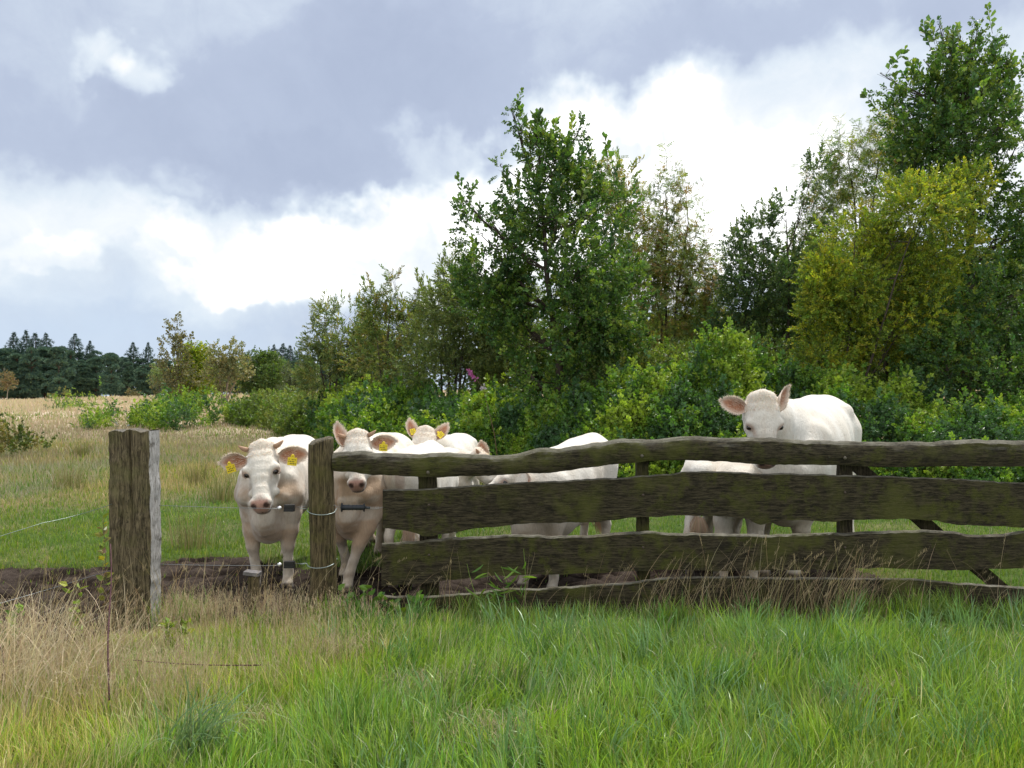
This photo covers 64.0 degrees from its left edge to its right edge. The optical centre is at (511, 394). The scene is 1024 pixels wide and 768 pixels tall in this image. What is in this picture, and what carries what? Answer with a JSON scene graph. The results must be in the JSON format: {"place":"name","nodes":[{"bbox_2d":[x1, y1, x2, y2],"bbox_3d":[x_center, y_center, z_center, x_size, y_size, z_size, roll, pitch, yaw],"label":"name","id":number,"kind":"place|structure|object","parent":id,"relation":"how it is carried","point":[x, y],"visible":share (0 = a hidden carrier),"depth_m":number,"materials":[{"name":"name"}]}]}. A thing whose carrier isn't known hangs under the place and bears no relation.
{"place":"outdoors","nodes":[
{"label":"outdoors","id":0,"kind":"place"},
{"bbox_2d":[0,578,529,729],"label":"dry grass","id":1,"kind":"structure","parent":0,"point":[215,615],"depth_m":4.17,"materials":[{"name":"plant"}]},
{"bbox_2d":[107,544,111,699],"bbox_3d":[-1.919,1.055,3.909,0.017,0.588,0.648,0,0,-25],"label":"briar cane","id":2,"kind":"object","parent":1,"relation":"on","point":[108,625],"visible":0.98,"depth_m":3.86,"materials":[{"name":"brown plant"}]},
{"bbox_2d":[133,660,260,665],"bbox_3d":[-1.547,1.317,4.014,0.659,0.021,0.020,0,0,6],"label":"briar cane","id":3,"kind":"object","parent":1,"relation":"on","point":[209,664],"visible":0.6,"depth_m":4.00,"materials":[{"name":"brown plant"}]},
{"bbox_2d":[0,556,886,653],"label":"mud ground","id":4,"kind":"structure","parent":0,"point":[9,575],"depth_m":6.67,"materials":[{"name":"brown soil"}]},
{"bbox_2d":[0,603,26,658],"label":"nettle plant","id":5,"kind":"object","parent":4,"relation":"on","point":[17,610],"visible":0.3,"depth_m":4.67,"materials":[{"name":"green plant"}]},
{"bbox_2d":[216,434,314,587],"bbox_3d":[-1.831,0.925,6.761,0.737,1.236,2.054,0,0,0],"label":"cow","id":6,"kind":"object","parent":4,"relation":"on","point":[273,472],"visible":0.81,"depth_m":6.25},
{"bbox_2d":[332,420,413,592],"bbox_3d":[-1.186,0.860,6.891,0.708,1.367,2.050,0,0,0],"label":"cow","id":7,"kind":"object","parent":4,"relation":"on","point":[357,528],"visible":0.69,"depth_m":6.36},
{"bbox_2d":[384,440,458,587],"bbox_3d":[-0.838,0.976,7.550,0.696,1.128,2.346,0,0,0],"label":"cow","id":8,"kind":"object","parent":4,"relation":"on","point":[405,482],"visible":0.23,"depth_m":6.50},
{"bbox_2d":[0,570,951,757],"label":"bent straw","id":9,"kind":"object","parent":4,"relation":"on","point":[14,656],"visible":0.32,"depth_m":3.97,"materials":[{"name":"beige plant"}]},
{"bbox_2d":[0,531,1023,649],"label":"dead stalks","id":10,"kind":"object","parent":4,"relation":"on","point":[809,591],"visible":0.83,"depth_m":5.17,"materials":[{"name":"plant"}]},
{"bbox_2d":[489,433,617,587],"bbox_3d":[0.423,0.938,6.794,0.626,1.209,1.634,0,0,37],"label":"cow","id":11,"kind":"object","parent":4,"relation":"on","point":[568,528],"visible":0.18,"depth_m":6.43},
{"bbox_2d":[681,460,742,576],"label":"cow","id":12,"kind":"object","parent":4,"relation":"on","point":[695,524],"visible":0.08,"depth_m":6.76},
{"bbox_2d":[702,461,764,576],"bbox_3d":[1.873,1.025,6.968,0.553,1.029,1.486,0,0,0],"label":"cow","id":13,"kind":"object","parent":4,"relation":"on","point":[725,525],"visible":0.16,"depth_m":6.56},
{"bbox_2d":[718,384,861,577],"bbox_3d":[2.490,0.726,7.097,0.778,1.640,2.620,0,0,31],"label":"cow","id":14,"kind":"object","parent":4,"relation":"on","point":[765,413],"visible":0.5,"depth_m":6.51},
{"bbox_2d":[0,578,1023,767],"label":"grass","id":15,"kind":"structure","parent":0,"point":[324,740],"depth_m":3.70,"materials":[{"name":"green plant"}]},
{"bbox_2d":[0,392,1023,767],"bbox_3d":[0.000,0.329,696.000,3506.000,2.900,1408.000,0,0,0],"label":"ground","id":16,"kind":"structure","parent":0,"point":[262,558],"depth_m":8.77,"materials":[{"name":"green plant"}]},
{"bbox_2d":[0,347,13,399],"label":"pine tree","id":17,"kind":"object","parent":16,"relation":"on","point":[5,352],"visible":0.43,"depth_m":157.35,"materials":[{"name":"green plant"}]},
{"bbox_2d":[0,368,17,399],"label":"tree","id":18,"kind":"object","parent":16,"relation":"on","point":[6,381],"visible":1,"depth_m":119.68,"materials":[{"name":"brown plant"}]},
{"bbox_2d":[3,332,30,398],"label":"spruce tree","id":19,"kind":"object","parent":16,"relation":"on","point":[13,341],"visible":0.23,"depth_m":170.76,"materials":[{"name":"green plant"}]},
{"bbox_2d":[1,353,38,398],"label":"pine tree","id":20,"kind":"object","parent":16,"relation":"on","point":[14,366],"visible":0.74,"depth_m":147.54,"materials":[{"name":"green plant"}]},
{"bbox_2d":[11,330,33,398],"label":"spruce tree","id":21,"kind":"object","parent":16,"relation":"on","point":[25,342],"visible":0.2,"depth_m":168.65,"materials":[{"name":"green plant"}]},
{"bbox_2d":[0,412,59,454],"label":"bramble clump","id":22,"kind":"object","parent":16,"relation":"on","point":[29,440],"visible":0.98,"depth_m":18.84,"materials":[{"name":"green plant"}]},
{"bbox_2d":[16,347,47,398],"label":"pine tree","id":23,"kind":"object","parent":16,"relation":"on","point":[34,376],"visible":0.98,"depth_m":148.10,"materials":[{"name":"green plant"}]},
{"bbox_2d":[21,333,52,397],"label":"spruce tree","id":24,"kind":"object","parent":16,"relation":"on","point":[34,340],"visible":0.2,"depth_m":164.70,"materials":[{"name":"green plant"}]},
{"bbox_2d":[26,346,60,398],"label":"pine tree","id":25,"kind":"object","parent":16,"relation":"on","point":[42,351],"visible":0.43,"depth_m":155.09,"materials":[{"name":"green plant"}]},
{"bbox_2d":[32,332,54,398],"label":"spruce tree","id":26,"kind":"object","parent":16,"relation":"on","point":[45,338],"visible":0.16,"depth_m":168.88,"materials":[{"name":"green plant"}]},
{"bbox_2d":[45,386,70,399],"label":"field bush","id":27,"kind":"object","parent":16,"relation":"on","point":[63,392],"visible":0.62,"depth_m":118.23,"materials":[{"name":"green plant"}]},
{"bbox_2d":[41,345,76,396],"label":"pine tree","id":28,"kind":"object","parent":16,"relation":"on","point":[59,357],"visible":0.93,"depth_m":145.44,"materials":[{"name":"green plant"}]},
{"bbox_2d":[43,461,89,489],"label":"rush tussock","id":29,"kind":"object","parent":16,"relation":"on","point":[68,474],"visible":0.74,"depth_m":12.94,"materials":[{"name":"plant"}]},
{"bbox_2d":[60,350,81,396],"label":"pine tree","id":30,"kind":"object","parent":16,"relation":"on","point":[70,353],"visible":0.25,"depth_m":155.40,"materials":[{"name":"green plant"}]},
{"bbox_2d":[58,581,87,649],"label":"leafy shoot","id":31,"kind":"object","parent":16,"relation":"on","point":[69,591],"visible":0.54,"depth_m":4.75,"materials":[{"name":"green plant"}]},
{"bbox_2d":[57,333,93,397],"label":"spruce tree","id":32,"kind":"object","parent":16,"relation":"on","point":[76,342],"visible":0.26,"depth_m":164.75,"materials":[{"name":"green plant"}]},
{"bbox_2d":[43,376,108,410],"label":"bramble clump","id":33,"kind":"object","parent":16,"relation":"on","point":[77,401],"visible":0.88,"depth_m":62.59,"materials":[{"name":"green plant"}]},
{"bbox_2d":[60,439,95,457],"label":"rush tussock","id":34,"kind":"object","parent":16,"relation":"on","point":[82,450],"visible":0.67,"depth_m":19.07,"materials":[{"name":"plant"}]},
{"bbox_2d":[66,359,95,396],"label":"pine tree","id":35,"kind":"object","parent":16,"relation":"on","point":[81,367],"visible":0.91,"depth_m":150.04,"materials":[{"name":"green plant"}]},
{"bbox_2d":[78,341,103,396],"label":"spruce tree","id":36,"kind":"object","parent":16,"relation":"on","point":[89,347],"visible":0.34,"depth_m":164.82,"materials":[{"name":"green plant"}]},
{"bbox_2d":[82,357,109,396],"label":"pine tree","id":37,"kind":"object","parent":16,"relation":"on","point":[95,363],"visible":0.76,"depth_m":151.67,"materials":[{"name":"green plant"}]},
{"bbox_2d":[70,394,134,429],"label":"bramble clump","id":38,"kind":"object","parent":16,"relation":"on","point":[98,417],"visible":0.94,"depth_m":34.63,"materials":[{"name":"green plant"}]},
{"bbox_2d":[94,513,113,636],"bbox_3d":[-2.487,1.115,5.006,0.104,0.794,0.085,0,0,-41],"label":"sapling","id":39,"kind":"object","parent":16,"relation":"on","point":[102,552],"visible":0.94,"depth_m":5.00,"materials":[{"name":"green plant"}]},
{"bbox_2d":[99,352,122,394],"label":"pine tree","id":40,"kind":"object","parent":16,"relation":"on","point":[113,372],"visible":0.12,"depth_m":178.24,"materials":[{"name":"green plant"}]},
{"bbox_2d":[97,354,125,395],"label":"pine tree","id":41,"kind":"object","parent":16,"relation":"on","point":[113,388],"visible":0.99,"depth_m":142.83,"materials":[{"name":"green plant"}]},
{"bbox_2d":[112,356,131,395],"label":"pine tree","id":42,"kind":"object","parent":16,"relation":"on","point":[119,369],"visible":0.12,"depth_m":173.98,"materials":[{"name":"green plant"}]},
{"bbox_2d":[118,361,135,395],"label":"pine tree","id":43,"kind":"object","parent":16,"relation":"on","point":[127,373],"visible":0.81,"depth_m":156.17,"materials":[{"name":"green plant"}]},
{"bbox_2d":[118,342,144,395],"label":"spruce tree","id":44,"kind":"object","parent":16,"relation":"on","point":[131,351],"visible":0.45,"depth_m":166.50,"materials":[{"name":"green plant"}]},
{"bbox_2d":[124,388,140,396],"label":"field bush","id":45,"kind":"object","parent":16,"relation":"on","point":[135,393],"visible":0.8,"depth_m":124.61,"materials":[{"name":"green plant"}]},
{"bbox_2d":[108,428,161,630],"bbox_3d":[-2.470,0.974,5.370,0.290,1.513,0.160,-1,0,3],"label":"squared gate post","id":46,"kind":"object","parent":16,"relation":"on","point":[134,492],"visible":0.73,"depth_m":5.30,"materials":[{"name":"brown wood"}]},
{"bbox_2d":[1,504,110,535],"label":"fence wire","id":47,"kind":"object","parent":46,"relation":"attached to","point":[54,520],"visible":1,"depth_m":4.96,"materials":[{"name":"silver metal"}]},
{"bbox_2d":[159,505,276,508],"bbox_3d":[-1.957,0.740,5.433,0.833,0.029,0.003,0,0,-2],"label":"fence wire","id":48,"kind":"object","parent":46,"relation":"attached to","point":[217,507],"visible":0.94,"depth_m":5.43,"materials":[{"name":"silver metal"}]},
{"bbox_2d":[277,504,304,511],"bbox_3d":[-1.461,0.750,5.442,0.193,0.045,0.038,0,0,0],"label":"wire insulator","id":49,"kind":"object","parent":48,"relation":"attached to","point":[289,507],"visible":1,"depth_m":5.43,"materials":[{"name":"black plastic"}]},
{"bbox_2d":[162,564,276,565],"bbox_3d":[-1.957,1.125,5.433,0.833,0.018,0.003,0,0,-2],"label":"fence wire","id":50,"kind":"object","parent":46,"relation":"attached to","point":[226,565],"visible":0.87,"depth_m":5.43,"materials":[{"name":"silver metal"}]},
{"bbox_2d":[277,561,306,567],"bbox_3d":[-1.461,1.125,5.442,0.193,0.045,0.038,0,0,0],"label":"wire insulator","id":51,"kind":"object","parent":50,"relation":"attached to","point":[289,564],"visible":1,"depth_m":5.43,"materials":[{"name":"black plastic"}]},
{"bbox_2d":[131,358,149,395],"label":"pine tree","id":52,"kind":"object","parent":16,"relation":"on","point":[135,365],"visible":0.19,"depth_m":165.45,"materials":[{"name":"green plant"}]},
{"bbox_2d":[130,364,151,394],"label":"pine tree","id":53,"kind":"object","parent":16,"relation":"on","point":[140,383],"visible":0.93,"depth_m":151.63,"materials":[{"name":"green plant"}]},
{"bbox_2d":[134,342,156,394],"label":"spruce tree","id":54,"kind":"object","parent":16,"relation":"on","point":[148,350],"visible":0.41,"depth_m":166.71,"materials":[{"name":"green plant"}]},
{"bbox_2d":[143,359,165,395],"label":"pine tree","id":55,"kind":"object","parent":16,"relation":"on","point":[145,378],"visible":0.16,"depth_m":165.85,"materials":[{"name":"green plant"}]},
{"bbox_2d":[146,363,167,391],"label":"tree","id":56,"kind":"object","parent":16,"relation":"on","point":[156,371],"visible":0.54,"depth_m":107.61,"materials":[{"name":"green plant"}]},
{"bbox_2d":[158,617,194,651],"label":"leafy shoot","id":57,"kind":"object","parent":16,"relation":"on","point":[173,624],"visible":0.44,"depth_m":4.59,"materials":[{"name":"green plant"}]},
{"bbox_2d":[149,311,206,396],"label":"birch tree","id":58,"kind":"object","parent":16,"relation":"on","point":[177,339],"visible":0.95,"depth_m":77.57,"materials":[{"name":"green plant"}]},
{"bbox_2d":[123,380,245,430],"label":"bramble clump","id":59,"kind":"object","parent":16,"relation":"on","point":[166,408],"visible":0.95,"depth_m":35.81,"materials":[{"name":"green plant"}]},
{"bbox_2d":[162,503,222,554],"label":"rush tussock","id":60,"kind":"object","parent":16,"relation":"on","point":[190,540],"visible":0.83,"depth_m":7.90,"materials":[{"name":"plant"}]},
{"bbox_2d":[169,339,218,399],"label":"tree","id":61,"kind":"object","parent":16,"relation":"on","point":[197,354],"visible":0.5,"depth_m":81.00,"materials":[{"name":"green plant"}]},
{"bbox_2d":[177,458,216,485],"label":"rush tussock","id":62,"kind":"object","parent":16,"relation":"on","point":[199,473],"visible":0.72,"depth_m":13.65,"materials":[{"name":"plant"}]},
{"bbox_2d":[195,470,238,503],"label":"rush tussock","id":63,"kind":"object","parent":16,"relation":"on","point":[220,494],"visible":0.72,"depth_m":11.39,"materials":[{"name":"plant"}]},
{"bbox_2d":[199,337,255,404],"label":"birch tree","id":64,"kind":"object","parent":16,"relation":"on","point":[227,363],"visible":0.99,"depth_m":71.36,"materials":[{"name":"green plant"}]},
{"bbox_2d":[216,359,241,393],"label":"pine tree","id":65,"kind":"object","parent":16,"relation":"on","point":[235,387],"visible":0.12,"depth_m":141.73,"materials":[{"name":"green plant"}]},
{"bbox_2d":[243,569,261,618],"bbox_3d":[-1.715,1.370,5.420,0.102,0.422,0.080,0,0,0],"label":"wooden stake","id":66,"kind":"object","parent":16,"relation":"on","point":[252,575],"visible":0.54,"depth_m":5.39,"materials":[{"name":"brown wood"}]},
{"bbox_2d":[232,345,285,396],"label":"tree","id":67,"kind":"object","parent":16,"relation":"on","point":[270,377],"visible":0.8,"depth_m":84.28,"materials":[{"name":"green plant"}]},
{"bbox_2d":[221,383,338,438],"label":"bramble bank","id":68,"kind":"structure","parent":16,"relation":"on","point":[279,413],"depth_m":34.96,"materials":[{"name":"green plant"}]},
{"bbox_2d":[274,343,291,359],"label":"spruce tree","id":69,"kind":"object","parent":16,"relation":"on","point":[280,349],"visible":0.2,"depth_m":166.88,"materials":[{"name":"green plant"}]},
{"bbox_2d":[284,345,296,391],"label":"spruce tree","id":70,"kind":"object","parent":16,"relation":"on","point":[290,355],"visible":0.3,"depth_m":164.81,"materials":[{"name":"green plant"}]},
{"bbox_2d":[276,359,311,392],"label":"tree","id":71,"kind":"object","parent":16,"relation":"on","point":[287,378],"visible":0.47,"depth_m":74.34,"materials":[{"name":"green plant"}]},
{"bbox_2d":[308,436,336,615],"bbox_3d":[-1.281,1.005,5.529,0.196,1.450,0.161,0,0,0],"label":"fence post","id":72,"kind":"object","parent":16,"relation":"on","point":[322,528],"visible":0.73,"depth_m":5.47,"materials":[{"name":"brown wood"}]},
{"bbox_2d":[333,503,381,511],"bbox_3d":[-1.024,0.747,5.445,0.331,0.058,0.060,0,0,0],"label":"gate handle","id":73,"kind":"object","parent":72,"relation":"attached to","point":[363,507],"visible":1,"depth_m":5.43,"materials":[{"name":"plastic"}]},
{"bbox_2d":[331,436,1023,616],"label":"wooden gate","id":74,"kind":"structure","parent":72,"relation":"attached to","point":[428,511],"depth_m":5.50,"materials":[{"name":"brown wood"}]},
{"bbox_2d":[318,364,333,388],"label":"pine tree","id":75,"kind":"object","parent":16,"relation":"on","point":[325,379],"visible":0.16,"depth_m":154.37,"materials":[{"name":"green plant"}]},
{"bbox_2d":[288,289,402,400],"bbox_3d":[-5.295,-0.947,27.154,4.275,5.188,3.045,0,0,0],"label":"willow bush","id":76,"kind":"object","parent":16,"relation":"on","point":[324,348],"visible":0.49,"depth_m":26.67,"materials":[{"name":"green plant"}]},
{"bbox_2d":[338,583,384,620],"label":"nettle plant","id":77,"kind":"object","parent":16,"relation":"on","point":[364,588],"visible":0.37,"depth_m":5.22,"materials":[{"name":"green plant"}]},
{"bbox_2d":[332,264,451,392],"bbox_3d":[-3.431,-1.089,23.936,3.805,5.496,3.122,0,0,0],"label":"willow bush","id":78,"kind":"object","parent":16,"relation":"on","point":[375,330],"visible":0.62,"depth_m":23.90,"materials":[{"name":"green plant"}]},
{"bbox_2d":[380,590,431,621],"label":"nettle plant","id":79,"kind":"object","parent":16,"relation":"on","point":[410,598],"visible":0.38,"depth_m":5.18,"materials":[{"name":"green plant"}]},
{"bbox_2d":[366,440,496,547],"bbox_3d":[-0.805,0.953,8.003,1.672,1.074,0.543,0,0,13],"label":"cow","id":80,"kind":"object","parent":16,"relation":"on","point":[481,448],"visible":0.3,"depth_m":7.81},
{"bbox_2d":[404,417,477,532],"bbox_3d":[-0.710,0.861,8.991,0.512,1.289,2.123,0,0,8],"label":"cow","id":81,"kind":"object","parent":16,"relation":"on","point":[424,433],"visible":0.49,"depth_m":8.22},
{"bbox_2d":[382,248,555,396],"bbox_3d":[-0.976,-1.087,20.925,4.563,5.532,3.368,0,0,0],"label":"willow bush","id":82,"kind":"object","parent":16,"relation":"on","point":[458,354],"visible":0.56,"depth_m":20.62,"materials":[{"name":"green plant"}]},
{"bbox_2d":[466,368,496,453],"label":"willowherb plant","id":83,"kind":"object","parent":16,"relation":"on","point":[473,376],"visible":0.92,"depth_m":14.00,"materials":[{"name":"green plant"}]},
{"bbox_2d":[464,565,515,613],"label":"reed plant","id":84,"kind":"object","parent":16,"relation":"on","point":[476,596],"visible":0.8,"depth_m":5.25,"materials":[{"name":"green plant"}]},
{"bbox_2d":[0,389,980,466],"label":"meadow grass","id":85,"kind":"structure","parent":16,"relation":"on","point":[23,406],"depth_m":34.04,"materials":[{"name":"plant"}]},
{"bbox_2d":[488,549,535,618],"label":"reed plant","id":86,"kind":"object","parent":16,"relation":"on","point":[514,579],"visible":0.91,"depth_m":5.23,"materials":[{"name":"green plant"}]},
{"bbox_2d":[467,322,585,396],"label":"background bush","id":87,"kind":"object","parent":16,"relation":"on","point":[542,362],"visible":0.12,"depth_m":22.00,"materials":[{"name":"green plant"}]},
{"bbox_2d":[442,87,660,403],"bbox_3d":[0.856,-2.223,16.035,4.125,7.486,3.197,0,0,34],"label":"oak tree","id":88,"kind":"object","parent":16,"relation":"on","point":[600,319],"visible":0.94,"depth_m":15.63,"materials":[{"name":"green plant"}]},
{"bbox_2d":[432,146,672,389],"bbox_3d":[1.095,-2.144,20.225,6.093,7.661,2.989,0,0,0],"label":"willow bush","id":89,"kind":"object","parent":16,"relation":"on","point":[606,211],"visible":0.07,"depth_m":19.81,"materials":[{"name":"green plant"}]},
{"bbox_2d":[628,309,680,356],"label":"background bush","id":90,"kind":"object","parent":16,"relation":"on","point":[651,325],"depth_m":24.90,"materials":[{"name":"green plant"}]},
{"bbox_2d":[303,316,1023,482],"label":"bramble thicket","id":91,"kind":"object","parent":16,"relation":"on","point":[649,402],"visible":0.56,"depth_m":13.30,"materials":[{"name":"green plant"}]},
{"bbox_2d":[586,141,742,361],"bbox_3d":[3.414,-2.000,18.640,3.436,7.234,2.716,0,0,34],"label":"rowan tree","id":92,"kind":"object","parent":16,"relation":"on","point":[660,271],"visible":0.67,"depth_m":18.23,"materials":[{"name":"green plant"}]},
{"bbox_2d":[577,320,862,431],"bbox_3d":[3.834,0.153,15.292,5.253,3.036,2.332,0,0,0],"label":"hawthorn bush","id":93,"kind":"object","parent":16,"relation":"on","point":[653,359],"visible":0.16,"depth_m":15.08,"materials":[{"name":"green plant"}]},
{"bbox_2d":[673,296,776,365],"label":"background bush","id":94,"kind":"object","parent":16,"relation":"on","point":[737,324],"depth_m":22.86,"materials":[{"name":"green plant"}]},
{"bbox_2d":[688,140,837,363],"bbox_3d":[5.247,-1.786,16.822,3.152,6.906,2.213,0,0,0],"label":"alder tree","id":95,"kind":"object","parent":16,"relation":"on","point":[774,282],"visible":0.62,"depth_m":16.74,"materials":[{"name":"green plant"}]},
{"bbox_2d":[742,290,850,372],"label":"background bush","id":96,"kind":"object","parent":16,"relation":"on","point":[777,326],"visible":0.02,"depth_m":24.03,"materials":[{"name":"green plant"}]},
{"bbox_2d":[769,227,887,329],"bbox_3d":[8.791,-1.545,23.033,3.174,6.412,2.814,0,0,0],"label":"background bush","id":97,"kind":"object","parent":16,"relation":"on","point":[804,282],"visible":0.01,"depth_m":22.87,"materials":[{"name":"green plant"}]},
{"bbox_2d":[780,101,922,438],"bbox_3d":[7.380,-2.255,17.587,3.419,7.838,2.285,0,0,0],"label":"rowan tree","id":98,"kind":"object","parent":16,"relation":"on","point":[843,195],"visible":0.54,"depth_m":17.38,"materials":[{"name":"green plant"}]},
{"bbox_2d":[842,319,886,385],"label":"background bush","id":99,"kind":"object","parent":16,"relation":"on","point":[865,346],"visible":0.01,"depth_m":24.49,"materials":[{"name":"green plant"}]},
{"bbox_2d":[782,151,1006,388],"bbox_3d":[6.586,-1.286,14.157,3.437,5.803,2.914,0,0,-34],"label":"buckthorn tree","id":100,"kind":"object","parent":16,"relation":"on","point":[888,242],"visible":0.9,"depth_m":13.93,"materials":[{"name":"green plant"}]},
{"bbox_2d":[848,211,959,320],"bbox_3d":[11.550,-1.873,24.442,3.596,7.054,3.422,0,0,0],"label":"background bush","id":101,"kind":"object","parent":16,"relation":"on","point":[899,259],"depth_m":23.85,"materials":[{"name":"green plant"}]},
{"bbox_2d":[872,257,1001,392],"bbox_3d":[11.870,-1.104,22.930,3.608,5.525,3.581,0,0,0],"label":"background bush","id":102,"kind":"object","parent":16,"relation":"on","point":[894,336],"visible":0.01,"depth_m":22.69,"materials":[{"name":"green plant"}]},
{"bbox_2d":[860,2,1023,400],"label":"oak tree","id":103,"kind":"object","parent":16,"relation":"on","point":[956,94],"visible":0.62,"depth_m":15.28,"materials":[{"name":"green plant"}]},
{"bbox_2d":[864,250,1023,476],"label":"oak bush","id":104,"kind":"object","parent":16,"relation":"on","point":[1006,369],"visible":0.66,"depth_m":13.18,"materials":[{"name":"green plant"}]},
{"bbox_2d":[973,240,1023,389],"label":"background bush","id":105,"kind":"object","parent":16,"relation":"on","point":[1008,292],"depth_m":23.60,"materials":[{"name":"green plant"}]},
{"bbox_2d":[0,0,1023,395],"label":"sky","id":106,"kind":"structure","parent":0,"point":[227,165],"materials":[{"name":"grey"}]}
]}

